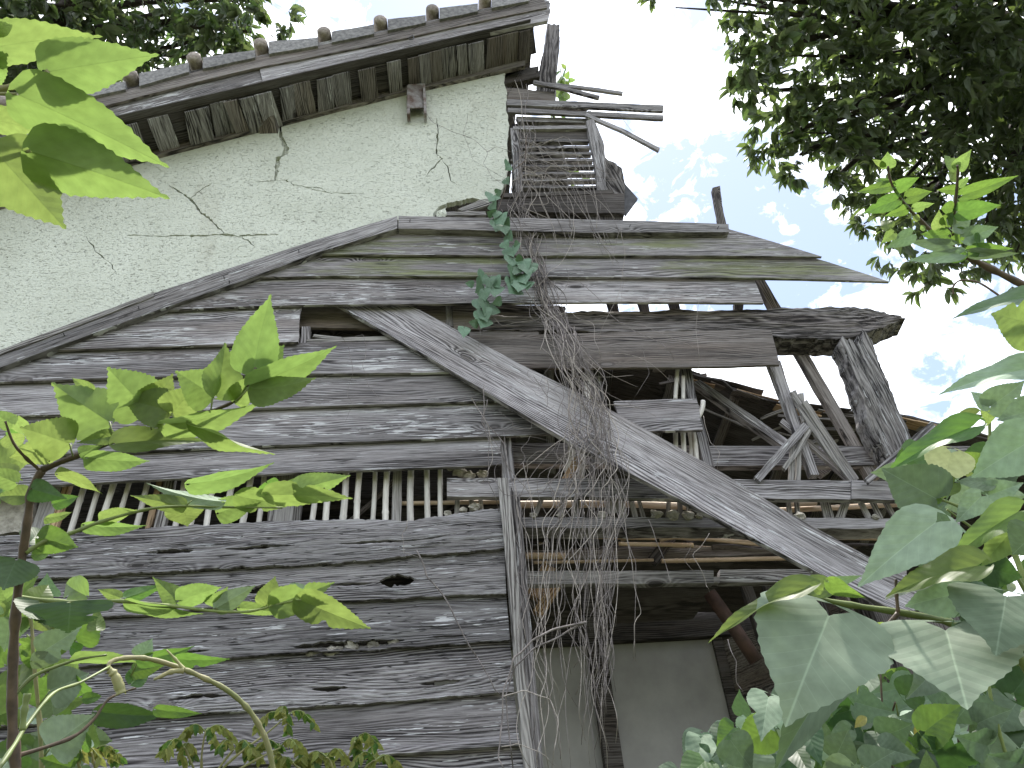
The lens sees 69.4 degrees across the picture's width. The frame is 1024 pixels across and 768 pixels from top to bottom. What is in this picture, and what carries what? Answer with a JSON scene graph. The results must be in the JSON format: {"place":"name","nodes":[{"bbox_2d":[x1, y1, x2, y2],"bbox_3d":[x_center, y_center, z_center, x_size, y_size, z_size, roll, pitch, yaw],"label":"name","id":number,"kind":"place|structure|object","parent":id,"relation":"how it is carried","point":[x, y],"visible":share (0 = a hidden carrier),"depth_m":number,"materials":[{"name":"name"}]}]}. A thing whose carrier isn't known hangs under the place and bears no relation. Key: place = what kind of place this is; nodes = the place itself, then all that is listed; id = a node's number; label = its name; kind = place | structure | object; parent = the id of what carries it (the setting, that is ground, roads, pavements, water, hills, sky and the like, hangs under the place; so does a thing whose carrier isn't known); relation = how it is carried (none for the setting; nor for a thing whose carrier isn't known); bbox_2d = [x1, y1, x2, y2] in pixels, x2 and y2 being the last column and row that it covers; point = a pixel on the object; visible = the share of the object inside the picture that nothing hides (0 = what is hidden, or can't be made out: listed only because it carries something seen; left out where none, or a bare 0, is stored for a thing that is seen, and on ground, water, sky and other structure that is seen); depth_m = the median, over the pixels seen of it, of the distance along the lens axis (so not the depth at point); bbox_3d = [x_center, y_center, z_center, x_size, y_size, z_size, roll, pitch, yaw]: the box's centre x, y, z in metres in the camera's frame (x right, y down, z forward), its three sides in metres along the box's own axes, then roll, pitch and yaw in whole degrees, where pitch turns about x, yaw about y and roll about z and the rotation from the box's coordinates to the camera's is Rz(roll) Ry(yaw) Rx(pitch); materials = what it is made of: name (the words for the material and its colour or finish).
{"place":"outdoors","nodes":[
{"label":"outdoors","id":0,"kind":"place"},
{"bbox_2d":[0,17,169,228],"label":"mulberry branch","id":1,"kind":"object","parent":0,"point":[63,130],"visible":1,"depth_m":0.65,"materials":[{"name":"green plant"}]},
{"bbox_2d":[0,0,1023,596],"label":"sky","id":2,"kind":"structure","parent":0,"point":[671,57],"materials":[{"name":"white"}]},
{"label":"ground","id":3,"kind":"structure","parent":0,"visible":0},
{"bbox_2d":[0,666,109,767],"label":"curling tendril","id":4,"kind":"object","parent":3,"relation":"on","point":[24,724],"visible":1,"depth_m":0.49},
{"bbox_2d":[77,745,126,767],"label":"chinaberry seedling","id":5,"kind":"object","parent":3,"relation":"on","point":[109,754],"visible":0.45,"depth_m":1.28,"materials":[{"name":"green plant"}]},
{"bbox_2d":[0,0,307,94],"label":"broadleaf tree","id":6,"kind":"object","parent":3,"relation":"on","point":[135,27],"visible":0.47,"depth_m":7.34,"materials":[{"name":"green plant"}]},
{"bbox_2d":[0,294,370,767],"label":"mulberry sapling","id":7,"kind":"object","parent":3,"relation":"on","point":[64,735],"visible":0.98,"depth_m":1.24,"materials":[{"name":"green plant"}]},
{"bbox_2d":[106,650,275,767],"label":"arching vine","id":8,"kind":"object","parent":3,"relation":"on","point":[118,683],"visible":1,"depth_m":0.74,"materials":[{"name":"green plant"}]},
{"bbox_2d":[155,706,319,767],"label":"chinaberry seedling","id":9,"kind":"object","parent":3,"relation":"on","point":[250,752],"visible":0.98,"depth_m":1.45,"materials":[{"name":"green plant"}]},
{"bbox_2d":[268,732,402,767],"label":"chinaberry seedling","id":10,"kind":"object","parent":3,"relation":"on","point":[314,759],"visible":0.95,"depth_m":1.48,"materials":[{"name":"green plant"}]},
{"bbox_2d":[0,0,1023,767],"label":"abandoned house","id":11,"kind":"structure","parent":3,"relation":"on","point":[312,186],"depth_m":4.24,"materials":[{"name":"grey wood"}]},
{"bbox_2d":[458,135,537,337],"bbox_3d":[-0.090,-1.025,4.626,0.554,1.980,0.148,-1,-37,-6],"label":"ivy","id":12,"kind":"object","parent":11,"relation":"attached to","point":[517,282],"visible":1,"depth_m":4.30,"materials":[{"name":"green plant"}]},
{"bbox_2d":[343,79,742,767],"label":"dead vine","id":13,"kind":"object","parent":11,"relation":"hanging from","point":[581,381],"visible":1,"depth_m":3.46,"materials":[{"name":"brown plant"}]},
{"bbox_2d":[497,119,624,219],"bbox_3d":[0.254,-1.629,5.507,0.900,1.552,0.352,-3,-37,-7],"label":"lattice window","id":14,"kind":"structure","parent":11,"relation":"in","point":[581,135],"depth_m":5.23,"materials":[{"name":"grey wood"}]},
{"bbox_2d":[533,80,599,100],"bbox_3d":[0.429,-2.332,5.867,0.551,0.062,0.023,16,-37,8],"label":"broken pole","id":15,"kind":"object","parent":11,"relation":"attached to","point":[564,89],"visible":1,"depth_m":5.86,"materials":[{"name":"grey wood"}]},
{"bbox_2d":[551,64,588,185],"bbox_3d":[0.498,-2.181,6.416,0.266,2.256,0.288,-26,-42,24],"label":"roof weed","id":16,"kind":"object","parent":11,"relation":"on","point":[562,96],"visible":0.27,"depth_m":6.83,"materials":[{"name":"green plant"}]},
{"bbox_2d":[546,82,622,95],"bbox_3d":[0.549,-2.362,5.912,0.679,0.052,0.024,7,-38,1],"label":"broken pole","id":17,"kind":"object","parent":11,"relation":"attached to","point":[599,90],"visible":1,"depth_m":5.90,"materials":[{"name":"grey wood"}]},
{"bbox_2d":[506,99,663,112],"bbox_3d":[0.577,-2.173,5.782,1.246,0.090,0.023,1,-38,-4],"label":"broken pole","id":18,"kind":"object","parent":11,"relation":"attached to","point":[580,105],"visible":0.97,"depth_m":5.77,"materials":[{"name":"grey wood"}]},
{"bbox_2d":[508,108,663,121],"bbox_3d":[0.571,-2.071,5.690,1.214,0.062,0.023,1,-38,-4],"label":"broken pole","id":19,"kind":"object","parent":11,"relation":"attached to","point":[581,114],"visible":0.99,"depth_m":5.68,"materials":[{"name":"grey wood"}]},
{"bbox_2d":[585,113,659,152],"bbox_3d":[0.825,-1.890,5.548,0.683,0.059,0.023,34,-32,22],"label":"broken pole","id":20,"kind":"object","parent":11,"relation":"attached to","point":[643,142],"visible":0.99,"depth_m":5.54,"materials":[{"name":"grey wood"}]},
{"bbox_2d":[337,306,916,618],"bbox_3d":[0.390,0.223,3.737,3.345,0.322,0.064,29,-39,23],"label":"fallen plank","id":21,"kind":"object","parent":11,"relation":"attached to","point":[674,473],"visible":0.8,"depth_m":3.62,"materials":[{"name":"grey wood"}]},
{"bbox_2d":[753,422,808,483],"bbox_3d":[1.413,0.355,3.867,0.528,0.045,0.026,-36,-26,-32],"label":"loose stick","id":22,"kind":"object","parent":11,"relation":"on","point":[779,454],"visible":1,"depth_m":3.85,"materials":[{"name":"grey wood"}]},
{"bbox_2d":[788,445,794,479],"bbox_3d":[1.466,0.400,3.876,0.027,0.267,0.021,14,-37,6],"label":"loose stick","id":23,"kind":"object","parent":11,"relation":"on","point":[791,468],"visible":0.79,"depth_m":3.84,"materials":[{"name":"grey wood"}]},
{"bbox_2d":[781,428,811,471],"bbox_3d":[1.535,0.319,3.931,0.039,0.438,0.023,33,-36,19],"label":"loose stick","id":24,"kind":"object","parent":11,"relation":"on","point":[799,448],"visible":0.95,"depth_m":3.89,"materials":[{"name":"grey wood"}]},
{"bbox_2d":[794,438,801,479],"bbox_3d":[1.506,0.398,3.892,0.028,0.275,0.023,14,-37,6],"label":"loose stick","id":25,"kind":"object","parent":11,"relation":"on","point":[798,467],"visible":0.83,"depth_m":3.86,"materials":[{"name":"grey wood"}]},
{"bbox_2d":[798,393,804,423],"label":"loose stick","id":26,"kind":"object","parent":11,"relation":"on","point":[801,395],"visible":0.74,"depth_m":4.12,"materials":[{"name":"grey wood"}]},
{"bbox_2d":[779,419,845,479],"bbox_3d":[1.628,0.353,3.990,0.044,0.462,0.023,-30,-30,-25],"label":"loose stick","id":27,"kind":"object","parent":11,"relation":"on","point":[815,450],"visible":0.63,"depth_m":3.97,"materials":[{"name":"grey wood"}]},
{"bbox_2d":[789,390,854,480],"bbox_3d":[1.654,0.276,3.979,0.065,0.590,0.023,-14,-32,-16],"label":"loose stick","id":28,"kind":"object","parent":11,"relation":"on","point":[838,463],"visible":0.94,"depth_m":3.95,"materials":[{"name":"grey wood"}]},
{"bbox_2d":[802,400,858,479],"bbox_3d":[1.698,0.301,3.965,0.039,0.506,0.024,-14,-29,-17],"label":"loose stick","id":29,"kind":"object","parent":11,"relation":"on","point":[819,425],"visible":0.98,"depth_m":3.97,"materials":[{"name":"grey wood"}]},
{"bbox_2d":[863,421,934,484],"bbox_3d":[2.005,0.352,3.818,0.589,0.036,0.024,-31,-30,-23],"label":"loose stick","id":30,"kind":"object","parent":11,"relation":"on","point":[925,430],"visible":0.6,"depth_m":3.80,"materials":[{"name":"grey wood"}]},
{"bbox_2d":[636,0,1023,308],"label":"broadleaf tree","id":31,"kind":"object","parent":3,"relation":"on","point":[976,54],"visible":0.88,"depth_m":6.15,"materials":[{"name":"green plant"}]},
{"bbox_2d":[658,583,1023,767],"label":"climbing shrub","id":32,"kind":"object","parent":3,"relation":"on","point":[915,728],"visible":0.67,"depth_m":1.18,"materials":[{"name":"green plant"}]},
{"bbox_2d":[709,285,1023,767],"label":"paper mulberry","id":33,"kind":"object","parent":3,"relation":"on","point":[821,664],"visible":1,"depth_m":0.86,"materials":[{"name":"green plant"}]},
{"bbox_2d":[858,149,1023,295],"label":"mulberry shoot","id":34,"kind":"object","parent":3,"relation":"on","point":[958,217],"visible":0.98,"depth_m":1.55,"materials":[{"name":"green plant"}]}
]}

